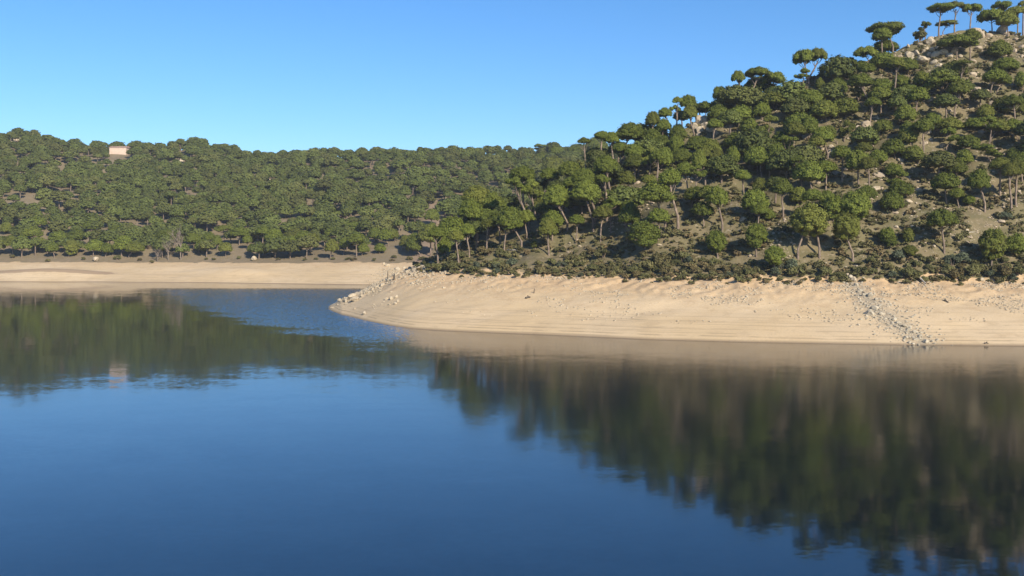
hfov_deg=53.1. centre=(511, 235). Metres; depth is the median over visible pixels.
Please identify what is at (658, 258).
shrub
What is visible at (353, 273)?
beach
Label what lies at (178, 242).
bare tree
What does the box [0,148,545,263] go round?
hillside
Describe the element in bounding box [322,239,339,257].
stone pine
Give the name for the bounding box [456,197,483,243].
stone pine
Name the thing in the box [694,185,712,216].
stone pine
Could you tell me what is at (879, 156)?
stone pine
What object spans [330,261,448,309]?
stony rubble
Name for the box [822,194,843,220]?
stone pine
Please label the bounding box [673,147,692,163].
stone pine
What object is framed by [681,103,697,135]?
stone pine
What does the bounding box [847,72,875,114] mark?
stone pine
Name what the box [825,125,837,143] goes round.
stone pine
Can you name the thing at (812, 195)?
stone pine
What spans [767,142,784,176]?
stone pine
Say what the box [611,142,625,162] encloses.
stone pine
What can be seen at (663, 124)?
stone pine
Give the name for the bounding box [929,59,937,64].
boulder
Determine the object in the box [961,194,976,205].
stone pine
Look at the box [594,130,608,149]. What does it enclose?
stone pine
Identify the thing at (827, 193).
stone pine
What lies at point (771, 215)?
stone pine
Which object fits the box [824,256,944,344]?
gully rubble
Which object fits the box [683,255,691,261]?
shrub
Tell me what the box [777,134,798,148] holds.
stone pine
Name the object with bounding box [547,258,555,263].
shrub
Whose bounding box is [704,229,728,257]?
stone pine
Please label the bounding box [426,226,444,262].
stone pine
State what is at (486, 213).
stone pine
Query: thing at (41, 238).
stone pine
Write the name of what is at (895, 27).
stone pine
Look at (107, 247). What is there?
stone pine
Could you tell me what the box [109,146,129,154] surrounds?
house
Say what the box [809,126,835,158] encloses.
stone pine
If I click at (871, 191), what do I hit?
stone pine
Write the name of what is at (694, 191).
stone pine
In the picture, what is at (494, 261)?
shrub
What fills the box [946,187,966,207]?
stone pine
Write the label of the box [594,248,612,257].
shrub
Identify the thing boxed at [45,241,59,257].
stone pine
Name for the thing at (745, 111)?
stone pine
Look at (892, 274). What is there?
shrub
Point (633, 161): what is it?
stone pine
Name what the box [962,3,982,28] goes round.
stone pine
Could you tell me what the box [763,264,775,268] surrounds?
shrub
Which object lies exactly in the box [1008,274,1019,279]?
shrub
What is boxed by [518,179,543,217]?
stone pine
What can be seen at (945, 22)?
stone pine
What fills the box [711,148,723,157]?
stone pine
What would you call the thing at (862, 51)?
stone pine
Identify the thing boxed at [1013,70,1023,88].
stone pine
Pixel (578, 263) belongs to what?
shrub
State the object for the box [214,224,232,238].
stone pine
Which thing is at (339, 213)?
stone pine
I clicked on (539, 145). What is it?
stone pine
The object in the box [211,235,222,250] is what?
stone pine
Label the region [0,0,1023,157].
sky
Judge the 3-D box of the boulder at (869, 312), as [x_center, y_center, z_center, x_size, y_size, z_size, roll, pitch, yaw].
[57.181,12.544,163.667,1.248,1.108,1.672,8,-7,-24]
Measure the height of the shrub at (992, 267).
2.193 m
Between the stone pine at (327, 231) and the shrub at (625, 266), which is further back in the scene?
the stone pine at (327, 231)
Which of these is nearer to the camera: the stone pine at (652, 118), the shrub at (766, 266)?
the shrub at (766, 266)
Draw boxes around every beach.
[0,261,412,284]
[329,267,1023,345]
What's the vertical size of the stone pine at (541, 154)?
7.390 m
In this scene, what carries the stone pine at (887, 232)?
on the hillside at (977, 220)
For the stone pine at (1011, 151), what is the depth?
212.23 m
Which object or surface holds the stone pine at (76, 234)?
on the hillside at (394, 247)
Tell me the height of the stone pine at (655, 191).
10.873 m
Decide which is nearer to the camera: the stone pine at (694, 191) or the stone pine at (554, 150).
the stone pine at (694, 191)
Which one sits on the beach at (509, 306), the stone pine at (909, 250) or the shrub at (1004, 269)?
the shrub at (1004, 269)
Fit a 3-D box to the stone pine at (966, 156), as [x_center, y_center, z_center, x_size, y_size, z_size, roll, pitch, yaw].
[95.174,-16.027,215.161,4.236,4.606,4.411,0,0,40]
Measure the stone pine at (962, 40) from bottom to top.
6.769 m
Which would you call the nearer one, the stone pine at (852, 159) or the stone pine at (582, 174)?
the stone pine at (852, 159)
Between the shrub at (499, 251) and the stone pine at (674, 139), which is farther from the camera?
the stone pine at (674, 139)
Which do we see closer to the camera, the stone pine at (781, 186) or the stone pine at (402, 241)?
the stone pine at (781, 186)
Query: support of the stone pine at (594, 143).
on the hillside at (394, 247)
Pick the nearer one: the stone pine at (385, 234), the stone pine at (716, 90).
the stone pine at (716, 90)
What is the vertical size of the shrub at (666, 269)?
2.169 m
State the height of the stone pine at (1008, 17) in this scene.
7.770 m
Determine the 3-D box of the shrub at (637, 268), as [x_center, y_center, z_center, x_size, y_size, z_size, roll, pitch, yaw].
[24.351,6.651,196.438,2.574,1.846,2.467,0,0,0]
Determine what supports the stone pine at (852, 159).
on the hillside at (977, 220)
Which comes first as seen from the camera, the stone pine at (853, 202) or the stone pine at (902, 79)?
the stone pine at (853, 202)
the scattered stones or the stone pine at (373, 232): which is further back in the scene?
the stone pine at (373, 232)
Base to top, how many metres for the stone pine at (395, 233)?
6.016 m
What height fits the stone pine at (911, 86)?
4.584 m
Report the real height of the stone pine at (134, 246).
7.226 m
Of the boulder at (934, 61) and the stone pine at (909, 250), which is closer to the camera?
the stone pine at (909, 250)
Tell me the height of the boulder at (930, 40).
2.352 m
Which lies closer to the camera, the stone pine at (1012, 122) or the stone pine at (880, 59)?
the stone pine at (1012, 122)
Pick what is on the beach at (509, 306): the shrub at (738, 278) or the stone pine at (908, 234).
the shrub at (738, 278)
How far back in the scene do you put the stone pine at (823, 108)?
233.68 m
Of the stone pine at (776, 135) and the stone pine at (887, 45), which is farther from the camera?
the stone pine at (887, 45)
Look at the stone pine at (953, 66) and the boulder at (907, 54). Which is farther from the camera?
the boulder at (907, 54)
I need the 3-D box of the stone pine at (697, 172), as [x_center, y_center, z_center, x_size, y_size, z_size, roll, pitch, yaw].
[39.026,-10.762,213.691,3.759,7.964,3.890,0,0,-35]
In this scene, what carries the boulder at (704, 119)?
on the hillside at (977, 220)
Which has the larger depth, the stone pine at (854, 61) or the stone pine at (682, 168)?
the stone pine at (854, 61)
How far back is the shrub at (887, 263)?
185.96 m
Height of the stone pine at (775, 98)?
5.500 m
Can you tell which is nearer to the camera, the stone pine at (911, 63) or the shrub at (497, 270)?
the shrub at (497, 270)
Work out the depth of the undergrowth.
203.99 m
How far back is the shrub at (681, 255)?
195.56 m
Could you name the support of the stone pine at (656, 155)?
on the hillside at (977, 220)
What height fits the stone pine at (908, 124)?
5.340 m
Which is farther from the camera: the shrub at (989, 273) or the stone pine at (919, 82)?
the stone pine at (919, 82)
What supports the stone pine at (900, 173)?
on the hillside at (977, 220)
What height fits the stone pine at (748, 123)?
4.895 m
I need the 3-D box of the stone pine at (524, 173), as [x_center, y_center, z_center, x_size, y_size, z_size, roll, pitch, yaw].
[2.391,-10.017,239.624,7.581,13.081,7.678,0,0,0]
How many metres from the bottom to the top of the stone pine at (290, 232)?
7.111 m
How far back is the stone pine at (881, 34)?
259.83 m
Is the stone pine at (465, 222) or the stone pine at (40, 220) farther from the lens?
the stone pine at (40, 220)
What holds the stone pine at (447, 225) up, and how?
on the hillside at (977, 220)
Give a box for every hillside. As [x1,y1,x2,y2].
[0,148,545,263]
[410,30,1023,282]
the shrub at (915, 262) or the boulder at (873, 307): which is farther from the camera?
the shrub at (915, 262)
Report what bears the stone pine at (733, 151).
on the hillside at (977, 220)
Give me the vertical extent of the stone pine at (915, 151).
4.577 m
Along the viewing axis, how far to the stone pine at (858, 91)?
242.64 m
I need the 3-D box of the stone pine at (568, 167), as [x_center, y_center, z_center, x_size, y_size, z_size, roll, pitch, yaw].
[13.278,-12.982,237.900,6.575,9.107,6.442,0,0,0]
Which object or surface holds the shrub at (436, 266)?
on the hillside at (977, 220)
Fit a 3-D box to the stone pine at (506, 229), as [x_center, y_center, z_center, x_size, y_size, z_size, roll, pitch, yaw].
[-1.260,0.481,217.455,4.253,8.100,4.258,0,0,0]
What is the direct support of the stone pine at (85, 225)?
on the hillside at (394, 247)
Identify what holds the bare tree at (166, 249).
on the hillside at (394, 247)
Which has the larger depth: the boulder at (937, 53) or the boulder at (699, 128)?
the boulder at (937, 53)
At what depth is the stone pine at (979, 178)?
199.38 m
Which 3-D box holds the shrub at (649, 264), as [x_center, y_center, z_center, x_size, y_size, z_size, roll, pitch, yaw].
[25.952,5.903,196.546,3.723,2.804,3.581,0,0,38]
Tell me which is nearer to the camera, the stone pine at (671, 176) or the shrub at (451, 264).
the stone pine at (671, 176)
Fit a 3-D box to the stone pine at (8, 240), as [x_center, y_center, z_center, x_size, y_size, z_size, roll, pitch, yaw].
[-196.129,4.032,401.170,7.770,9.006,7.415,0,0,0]
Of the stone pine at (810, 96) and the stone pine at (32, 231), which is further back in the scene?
the stone pine at (32, 231)
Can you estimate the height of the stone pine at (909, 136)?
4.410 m
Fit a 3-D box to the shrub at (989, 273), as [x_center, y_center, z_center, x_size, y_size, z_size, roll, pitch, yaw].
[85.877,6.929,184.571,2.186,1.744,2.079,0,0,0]
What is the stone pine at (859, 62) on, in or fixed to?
on the hillside at (977, 220)
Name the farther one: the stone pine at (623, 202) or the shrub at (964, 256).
the stone pine at (623, 202)
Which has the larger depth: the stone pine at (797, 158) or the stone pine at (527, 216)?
the stone pine at (527, 216)
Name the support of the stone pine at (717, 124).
on the hillside at (977, 220)
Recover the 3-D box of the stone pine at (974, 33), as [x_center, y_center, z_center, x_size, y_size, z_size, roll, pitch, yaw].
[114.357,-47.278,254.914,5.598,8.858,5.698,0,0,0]
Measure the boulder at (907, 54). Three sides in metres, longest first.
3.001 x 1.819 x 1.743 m
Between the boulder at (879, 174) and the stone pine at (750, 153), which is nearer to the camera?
the boulder at (879, 174)
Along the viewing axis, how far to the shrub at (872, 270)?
185.19 m
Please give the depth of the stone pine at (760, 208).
199.52 m
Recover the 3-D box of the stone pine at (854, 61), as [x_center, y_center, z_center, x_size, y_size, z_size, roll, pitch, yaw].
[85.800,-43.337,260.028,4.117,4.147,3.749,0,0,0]
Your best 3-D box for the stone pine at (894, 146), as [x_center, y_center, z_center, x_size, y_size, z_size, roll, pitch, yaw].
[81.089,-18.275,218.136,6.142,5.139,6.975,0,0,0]
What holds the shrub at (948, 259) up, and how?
on the hillside at (977, 220)
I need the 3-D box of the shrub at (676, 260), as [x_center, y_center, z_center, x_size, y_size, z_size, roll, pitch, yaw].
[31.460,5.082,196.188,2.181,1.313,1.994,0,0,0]
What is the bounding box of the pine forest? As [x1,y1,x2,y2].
[0,55,1023,258]
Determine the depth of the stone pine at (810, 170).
206.86 m
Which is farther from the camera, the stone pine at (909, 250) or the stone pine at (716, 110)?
the stone pine at (716, 110)
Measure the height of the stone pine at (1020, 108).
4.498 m
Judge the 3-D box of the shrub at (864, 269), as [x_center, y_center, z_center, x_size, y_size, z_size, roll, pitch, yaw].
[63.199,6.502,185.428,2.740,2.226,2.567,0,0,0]
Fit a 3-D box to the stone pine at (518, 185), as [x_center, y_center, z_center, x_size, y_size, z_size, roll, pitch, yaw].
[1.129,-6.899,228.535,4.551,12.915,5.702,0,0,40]
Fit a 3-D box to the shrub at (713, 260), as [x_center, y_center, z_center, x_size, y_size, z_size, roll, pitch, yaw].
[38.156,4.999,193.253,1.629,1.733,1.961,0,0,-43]
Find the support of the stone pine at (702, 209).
on the hillside at (977, 220)
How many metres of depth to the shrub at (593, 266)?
201.55 m
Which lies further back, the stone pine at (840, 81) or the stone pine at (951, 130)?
the stone pine at (840, 81)
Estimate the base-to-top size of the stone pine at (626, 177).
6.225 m
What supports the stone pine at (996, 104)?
on the hillside at (977, 220)
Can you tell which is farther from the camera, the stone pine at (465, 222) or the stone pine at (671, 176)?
the stone pine at (465, 222)
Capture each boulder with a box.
[695,115,701,123]
[696,126,703,132]
[702,115,707,121]
[802,133,810,138]
[827,144,833,149]
[832,171,845,176]
[861,120,870,126]
[865,310,874,315]
[870,305,878,309]
[872,172,884,177]
[904,51,913,57]
[916,56,928,63]
[925,37,934,44]
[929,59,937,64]
[932,51,942,56]
[940,49,947,54]
[946,53,953,57]
[951,47,958,53]
[977,130,984,134]
[996,25,1006,32]
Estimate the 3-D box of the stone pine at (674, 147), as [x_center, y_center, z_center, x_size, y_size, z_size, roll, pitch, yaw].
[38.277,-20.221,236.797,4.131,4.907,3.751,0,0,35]
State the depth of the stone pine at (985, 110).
228.59 m
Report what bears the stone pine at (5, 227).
on the hillside at (394, 247)
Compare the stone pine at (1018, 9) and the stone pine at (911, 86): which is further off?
the stone pine at (1018, 9)
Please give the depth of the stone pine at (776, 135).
228.20 m
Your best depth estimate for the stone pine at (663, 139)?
239.47 m
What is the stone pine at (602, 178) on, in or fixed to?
on the hillside at (977, 220)
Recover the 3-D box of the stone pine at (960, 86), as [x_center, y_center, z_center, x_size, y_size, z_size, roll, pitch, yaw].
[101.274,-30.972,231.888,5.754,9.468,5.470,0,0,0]
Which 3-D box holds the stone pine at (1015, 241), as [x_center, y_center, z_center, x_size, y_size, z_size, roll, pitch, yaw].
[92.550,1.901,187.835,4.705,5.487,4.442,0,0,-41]
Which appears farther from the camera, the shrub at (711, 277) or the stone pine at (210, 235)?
the stone pine at (210, 235)
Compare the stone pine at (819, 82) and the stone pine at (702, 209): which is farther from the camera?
the stone pine at (819, 82)
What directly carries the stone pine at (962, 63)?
on the hillside at (977, 220)
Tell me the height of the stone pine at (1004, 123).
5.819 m
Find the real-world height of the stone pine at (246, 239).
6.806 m
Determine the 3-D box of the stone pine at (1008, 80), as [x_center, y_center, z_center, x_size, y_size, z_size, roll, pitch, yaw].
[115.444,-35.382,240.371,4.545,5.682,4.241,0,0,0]
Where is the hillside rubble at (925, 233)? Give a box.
[559,32,1023,275]
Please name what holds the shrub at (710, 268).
on the hillside at (977, 220)
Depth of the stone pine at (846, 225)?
187.94 m
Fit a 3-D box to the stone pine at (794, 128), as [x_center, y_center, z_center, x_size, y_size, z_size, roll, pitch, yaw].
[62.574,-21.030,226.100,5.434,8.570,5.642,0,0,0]
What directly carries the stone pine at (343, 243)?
on the hillside at (394, 247)
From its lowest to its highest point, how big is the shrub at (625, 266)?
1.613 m
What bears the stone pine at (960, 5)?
on the hillside at (977, 220)
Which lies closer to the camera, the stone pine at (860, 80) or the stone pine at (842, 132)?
the stone pine at (842, 132)
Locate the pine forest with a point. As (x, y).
(233, 168)
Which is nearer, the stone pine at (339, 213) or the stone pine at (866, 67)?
the stone pine at (866, 67)
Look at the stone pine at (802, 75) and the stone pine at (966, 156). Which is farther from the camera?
the stone pine at (802, 75)
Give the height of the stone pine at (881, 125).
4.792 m
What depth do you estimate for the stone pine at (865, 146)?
210.91 m
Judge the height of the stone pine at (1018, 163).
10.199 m
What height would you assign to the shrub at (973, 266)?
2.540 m
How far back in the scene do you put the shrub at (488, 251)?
217.27 m
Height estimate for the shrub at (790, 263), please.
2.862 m
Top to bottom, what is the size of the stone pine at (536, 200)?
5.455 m
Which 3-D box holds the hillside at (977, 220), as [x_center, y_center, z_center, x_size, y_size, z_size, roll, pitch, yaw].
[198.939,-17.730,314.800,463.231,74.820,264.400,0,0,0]
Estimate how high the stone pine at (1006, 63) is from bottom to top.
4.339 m
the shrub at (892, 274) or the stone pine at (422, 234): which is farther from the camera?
the stone pine at (422, 234)
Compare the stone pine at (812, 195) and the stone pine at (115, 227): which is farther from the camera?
the stone pine at (115, 227)
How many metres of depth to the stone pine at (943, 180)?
201.81 m
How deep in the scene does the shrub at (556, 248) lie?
214.46 m
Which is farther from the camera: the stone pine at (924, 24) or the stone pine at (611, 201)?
the stone pine at (924, 24)
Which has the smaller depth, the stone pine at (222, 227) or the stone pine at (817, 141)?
the stone pine at (817, 141)
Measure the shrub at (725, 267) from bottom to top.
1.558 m
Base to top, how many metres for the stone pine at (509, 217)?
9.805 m
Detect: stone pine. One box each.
[0,222,12,232]
[2,235,16,253]
[19,225,43,236]
[29,216,48,226]
[32,237,46,249]
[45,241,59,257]
[47,230,66,241]
[63,239,79,256]
[66,228,87,240]
[80,220,103,229]
[84,239,103,255]
[100,242,113,256]
[109,224,121,230]
[112,235,132,255]
[125,241,144,257]
[154,228,176,237]
[186,232,200,250]
[194,239,209,253]
[202,231,214,240]
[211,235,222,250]
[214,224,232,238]
[216,242,233,256]
[228,226,249,244]
[242,235,252,247]
[255,226,268,242]
[263,228,282,254]
[283,228,304,236]
[294,230,310,254]
[304,232,320,252]
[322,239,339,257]
[324,227,335,238]
[333,211,347,218]
[339,238,349,254]
[345,221,362,230]
[345,231,366,256]
[357,242,370,253]
[368,227,379,242]
[374,243,385,253]
[378,228,392,245]
[390,228,399,239]
[399,235,407,250]
[405,234,422,256]
[415,221,438,256]
[423,209,439,220]
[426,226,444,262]
[433,236,451,255]
[436,215,465,248]
[447,230,465,262]
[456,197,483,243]
[459,184,490,231]
[459,224,477,256]
[463,220,472,245]
[476,209,496,239]
[478,218,497,248]
[480,190,503,231]
[486,211,500,243]
[495,206,525,246]
[496,220,515,249]
[504,176,529,230]
[508,165,537,207]
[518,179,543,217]
[519,210,535,237]
[530,196,542,209]
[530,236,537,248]
[534,143,546,149]
[535,151,546,158]
[537,217,558,255]
[538,156,564,171]
[538,168,559,182]
[539,209,565,240]
[541,183,571,231]
[546,146,563,155]
[557,160,579,177]
[562,174,576,208]
[565,143,585,154]
[568,178,603,231]
[568,214,585,243]
[570,168,595,223]
[577,137,591,167]
[583,137,608,149]
[591,205,614,241]
[592,163,612,221]
[593,154,619,189]
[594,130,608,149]
[603,131,621,158]
[604,197,620,233]
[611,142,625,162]
[614,121,643,158]
[615,144,632,170]
[617,170,635,185]
[617,202,643,223]
[619,200,635,227]
[622,153,643,184]
[624,142,644,176]
[625,218,662,253]
[632,179,676,231]
[640,174,657,202]
[641,128,660,139]
[642,147,655,174]
[643,111,661,127]
[645,207,670,239]
[648,150,667,177]
[654,134,669,147]
[655,118,671,134]
[656,167,683,228]
[658,107,672,132]
[658,146,674,167]
[668,125,687,138]
[668,135,684,146]
[669,96,683,123]
[670,140,684,151]
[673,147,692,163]
[673,148,691,162]
[676,161,693,187]
[679,94,697,121]
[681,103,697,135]
[682,186,695,208]
[683,186,704,201]
[685,135,703,150]
[688,165,706,200]
[690,148,706,185]
[690,200,714,226]
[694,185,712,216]
[698,100,711,115]
[698,146,712,168]
[700,138,720,157]
[703,184,731,231]
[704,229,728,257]
[705,104,727,118]
[705,119,723,139]
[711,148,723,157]
[712,85,725,105]
[722,132,739,146]
[726,145,740,161]
[731,70,745,84]
[731,104,753,125]
[732,169,751,195]
[739,117,758,129]
[739,188,770,221]
[740,145,767,173]
[742,223,768,256]
[744,66,772,86]
[750,202,770,222]
[751,153,768,176]
[752,177,767,190]
[753,101,771,119]
[758,91,786,106]
[758,115,778,135]
[759,71,787,85]
[760,209,775,220]
[762,244,786,274]
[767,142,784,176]
[769,177,794,218]
[771,130,787,143]
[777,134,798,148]
[781,111,818,135]
[783,121,807,144]
[785,199,833,259]
[788,155,804,187]
[789,187,806,205]
[790,160,828,188]
[792,49,816,84]
[794,68,809,83]
[796,88,823,104]
[801,114,819,134]
[801,188,824,203]
[806,98,839,122]
[807,136,826,147]
[808,46,827,85]
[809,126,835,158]
[815,77,824,88]
[817,190,833,203]
[819,160,837,189]
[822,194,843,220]
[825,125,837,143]
[828,145,850,181]
[830,211,864,261]
[831,78,848,92]
[833,97,861,118]
[838,120,856,141]
[838,189,873,219]
[842,149,870,183]
[847,57,857,65]
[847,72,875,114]
[849,87,865,103]
[852,45,879,62]
[854,141,872,176]
[855,60,865,67]
[855,184,878,198]
[856,62,875,90]
[857,156,879,185]
[863,96,881,123]
[864,20,905,51]
[867,86,892,113]
[869,77,893,107]
[869,149,888,162]
[870,26,892,51]
[870,51,895,70]
[871,39,899,52]
[872,119,893,132]
[877,190,906,212]
[877,226,896,244]
[879,138,905,158]
[882,162,903,177]
[883,236,897,248]
[885,56,907,87]
[886,170,908,184]
[886,180,913,197]
[890,74,910,86]
[893,103,919,121]
[896,129,920,144]
[898,119,920,134]
[899,57,919,72]
[900,244,918,255]
[901,144,924,163]
[902,227,915,244]
[903,83,916,88]
[905,86,929,114]
[907,150,923,163]
[911,117,934,153]
[912,72,928,84]
[913,70,930,85]
[917,21,931,38]
[921,208,962,253]
[922,70,961,108]
[924,112,943,136]
[925,2,955,36]
[928,172,962,203]
[934,116,966,136]
[935,20,958,34]
[935,33,979,59]
[940,127,960,150]
[941,60,969,76]
[942,160,970,175]
[946,78,972,116]
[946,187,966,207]
[947,0,966,32]
[955,60,972,77]
[955,134,982,149]
[955,148,973,164]
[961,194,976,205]
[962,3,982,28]
[963,28,982,60]
[963,117,987,127]
[965,168,993,212]
[969,143,1003,161]
[975,103,996,116]
[976,8,1002,31]
[976,225,1010,265]
[978,115,1002,143]
[979,67,1007,92]
[984,118,1010,141]
[985,38,1014,57]
[988,157,1010,195]
[989,57,1022,72]
[990,0,1012,10]
[991,95,1017,114]
[994,9,1019,36]
[995,75,1014,93]
[1001,162,1018,211]
[1002,93,1023,117]
[1005,147,1017,158]
[1005,232,1023,253]
[1007,5,1023,32]
[1007,118,1022,140]
[1007,151,1023,184]
[1009,157,1023,205]
[1012,103,1023,116]
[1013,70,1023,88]
[1017,1,1023,34]
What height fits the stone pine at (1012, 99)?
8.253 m
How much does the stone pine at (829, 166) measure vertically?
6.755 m
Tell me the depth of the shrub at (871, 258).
187.55 m
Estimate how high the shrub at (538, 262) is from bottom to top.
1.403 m
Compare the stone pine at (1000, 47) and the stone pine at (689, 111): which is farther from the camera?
the stone pine at (1000, 47)
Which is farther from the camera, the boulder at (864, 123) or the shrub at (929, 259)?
the boulder at (864, 123)
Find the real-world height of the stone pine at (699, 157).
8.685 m
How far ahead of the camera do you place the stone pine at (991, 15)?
269.75 m
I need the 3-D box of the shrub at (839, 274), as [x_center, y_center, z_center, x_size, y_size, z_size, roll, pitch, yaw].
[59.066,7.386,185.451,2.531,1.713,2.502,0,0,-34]
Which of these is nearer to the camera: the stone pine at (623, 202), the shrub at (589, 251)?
the shrub at (589, 251)
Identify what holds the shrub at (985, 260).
on the hillside at (977, 220)
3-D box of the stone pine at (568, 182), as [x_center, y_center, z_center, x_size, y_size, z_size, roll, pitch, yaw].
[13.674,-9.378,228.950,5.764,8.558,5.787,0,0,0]
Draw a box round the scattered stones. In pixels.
[372,271,1023,326]
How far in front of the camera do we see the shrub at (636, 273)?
194.16 m
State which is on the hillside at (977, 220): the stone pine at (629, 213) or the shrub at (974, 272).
the stone pine at (629, 213)
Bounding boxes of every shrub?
[431,263,443,271]
[444,260,457,268]
[450,250,465,262]
[466,266,478,271]
[472,261,479,267]
[476,246,485,251]
[483,247,493,255]
[488,260,501,264]
[492,267,500,273]
[495,249,507,256]
[500,253,510,257]
[506,257,517,266]
[533,260,543,264]
[536,266,545,270]
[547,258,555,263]
[553,246,564,251]
[556,262,567,266]
[565,254,578,259]
[573,260,584,266]
[586,248,594,254]
[586,263,598,270]
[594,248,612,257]
[619,264,628,269]
[626,266,634,273]
[633,266,644,270]
[633,270,641,276]
[636,259,658,269]
[651,251,672,264]
[659,265,672,273]
[671,259,680,262]
[674,251,691,261]
[676,273,686,279]
[681,262,698,268]
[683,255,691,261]
[694,273,706,278]
[706,267,715,271]
[707,275,716,280]
[709,258,719,264]
[720,265,729,270]
[734,276,743,281]
[744,268,757,274]
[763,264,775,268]
[770,267,780,275]
[776,263,784,268]
[785,259,797,267]
[786,264,804,275]
[814,275,821,280]
[819,266,832,278]
[830,272,845,276]
[854,266,867,275]
[866,256,875,261]
[867,268,877,275]
[872,262,881,268]
[884,261,894,268]
[887,270,897,278]
[889,249,904,259]
[898,266,920,278]
[898,272,908,278]
[909,260,920,266]
[912,30,927,40]
[924,256,934,262]
[941,253,962,265]
[942,265,955,269]
[944,268,963,279]
[955,252,970,262]
[964,263,982,274]
[966,259,979,263]
[969,268,979,276]
[980,256,989,264]
[980,265,998,271]
[982,270,993,276]
[996,211,1012,218]
[996,264,1012,275]
[1000,256,1009,262]
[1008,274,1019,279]
[1012,265,1023,274]
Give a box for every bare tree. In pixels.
[162,238,173,259]
[168,228,183,259]
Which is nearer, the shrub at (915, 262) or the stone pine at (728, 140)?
the shrub at (915, 262)
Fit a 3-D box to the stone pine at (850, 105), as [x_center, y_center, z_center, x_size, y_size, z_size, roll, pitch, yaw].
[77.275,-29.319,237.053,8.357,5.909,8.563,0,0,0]
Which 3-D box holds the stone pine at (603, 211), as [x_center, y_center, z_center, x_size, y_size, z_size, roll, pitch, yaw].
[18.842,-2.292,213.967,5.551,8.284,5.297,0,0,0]
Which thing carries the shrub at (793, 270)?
on the hillside at (977, 220)
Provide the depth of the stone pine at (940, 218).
187.54 m
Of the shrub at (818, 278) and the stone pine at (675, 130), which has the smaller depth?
the shrub at (818, 278)
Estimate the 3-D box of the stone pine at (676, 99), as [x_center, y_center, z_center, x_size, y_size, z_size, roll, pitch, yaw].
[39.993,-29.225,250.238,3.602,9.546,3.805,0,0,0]
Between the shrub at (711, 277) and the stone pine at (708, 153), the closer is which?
the shrub at (711, 277)
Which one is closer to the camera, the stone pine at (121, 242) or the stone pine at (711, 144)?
the stone pine at (711, 144)
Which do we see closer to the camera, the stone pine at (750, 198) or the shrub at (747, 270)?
the shrub at (747, 270)
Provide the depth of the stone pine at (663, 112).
248.47 m
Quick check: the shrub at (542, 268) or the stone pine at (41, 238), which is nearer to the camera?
the shrub at (542, 268)
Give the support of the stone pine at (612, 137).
on the hillside at (977, 220)
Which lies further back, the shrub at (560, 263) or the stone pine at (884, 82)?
the stone pine at (884, 82)
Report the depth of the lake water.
77.26 m
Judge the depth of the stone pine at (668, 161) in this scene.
229.84 m
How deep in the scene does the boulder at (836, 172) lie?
214.12 m
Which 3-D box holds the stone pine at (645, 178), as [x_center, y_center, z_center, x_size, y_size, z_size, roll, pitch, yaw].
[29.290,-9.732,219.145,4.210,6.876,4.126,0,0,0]
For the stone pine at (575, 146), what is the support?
on the hillside at (394, 247)
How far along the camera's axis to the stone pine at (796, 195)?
206.74 m
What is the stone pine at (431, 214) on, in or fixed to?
on the hillside at (394, 247)
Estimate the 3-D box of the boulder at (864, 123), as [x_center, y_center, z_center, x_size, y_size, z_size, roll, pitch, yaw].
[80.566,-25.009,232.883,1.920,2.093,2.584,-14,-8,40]
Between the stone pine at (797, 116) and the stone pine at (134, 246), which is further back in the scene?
the stone pine at (134, 246)
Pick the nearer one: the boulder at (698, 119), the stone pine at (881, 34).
the boulder at (698, 119)
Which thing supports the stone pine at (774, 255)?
on the hillside at (977, 220)
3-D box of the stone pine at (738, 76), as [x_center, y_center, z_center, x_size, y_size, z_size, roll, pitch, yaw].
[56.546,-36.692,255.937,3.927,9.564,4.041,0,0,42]
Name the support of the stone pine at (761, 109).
on the hillside at (977, 220)
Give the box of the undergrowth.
[414,29,1023,285]
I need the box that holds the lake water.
[0,282,1023,575]
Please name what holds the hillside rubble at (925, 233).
on the hillside at (977, 220)
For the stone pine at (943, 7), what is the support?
on the hillside at (977, 220)
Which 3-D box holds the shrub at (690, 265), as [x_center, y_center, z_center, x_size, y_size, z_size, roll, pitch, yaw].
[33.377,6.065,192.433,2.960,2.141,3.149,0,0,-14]
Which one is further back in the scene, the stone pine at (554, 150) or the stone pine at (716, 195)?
the stone pine at (554, 150)
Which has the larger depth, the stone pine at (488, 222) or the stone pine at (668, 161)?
the stone pine at (668, 161)
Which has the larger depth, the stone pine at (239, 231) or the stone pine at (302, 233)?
the stone pine at (239, 231)
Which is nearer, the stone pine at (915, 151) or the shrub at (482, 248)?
the stone pine at (915, 151)
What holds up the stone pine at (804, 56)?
on the hillside at (977, 220)
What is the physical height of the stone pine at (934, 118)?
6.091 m
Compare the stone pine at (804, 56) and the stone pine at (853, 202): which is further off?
the stone pine at (804, 56)
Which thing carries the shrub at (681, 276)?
on the beach at (509, 306)
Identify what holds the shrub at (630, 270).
on the hillside at (977, 220)
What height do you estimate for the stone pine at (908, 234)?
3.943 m
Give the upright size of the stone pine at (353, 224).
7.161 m
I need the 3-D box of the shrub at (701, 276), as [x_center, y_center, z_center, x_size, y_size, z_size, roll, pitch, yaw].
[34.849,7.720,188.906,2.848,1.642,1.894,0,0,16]
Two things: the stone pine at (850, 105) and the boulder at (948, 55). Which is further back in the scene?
the boulder at (948, 55)
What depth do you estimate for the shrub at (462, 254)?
218.64 m
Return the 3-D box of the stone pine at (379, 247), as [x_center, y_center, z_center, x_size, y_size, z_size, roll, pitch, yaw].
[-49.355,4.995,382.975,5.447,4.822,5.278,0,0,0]
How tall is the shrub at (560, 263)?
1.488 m
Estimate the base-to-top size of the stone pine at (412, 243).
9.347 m
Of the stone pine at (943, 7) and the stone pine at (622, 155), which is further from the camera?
the stone pine at (943, 7)
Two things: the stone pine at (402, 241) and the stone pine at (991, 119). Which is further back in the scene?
the stone pine at (402, 241)

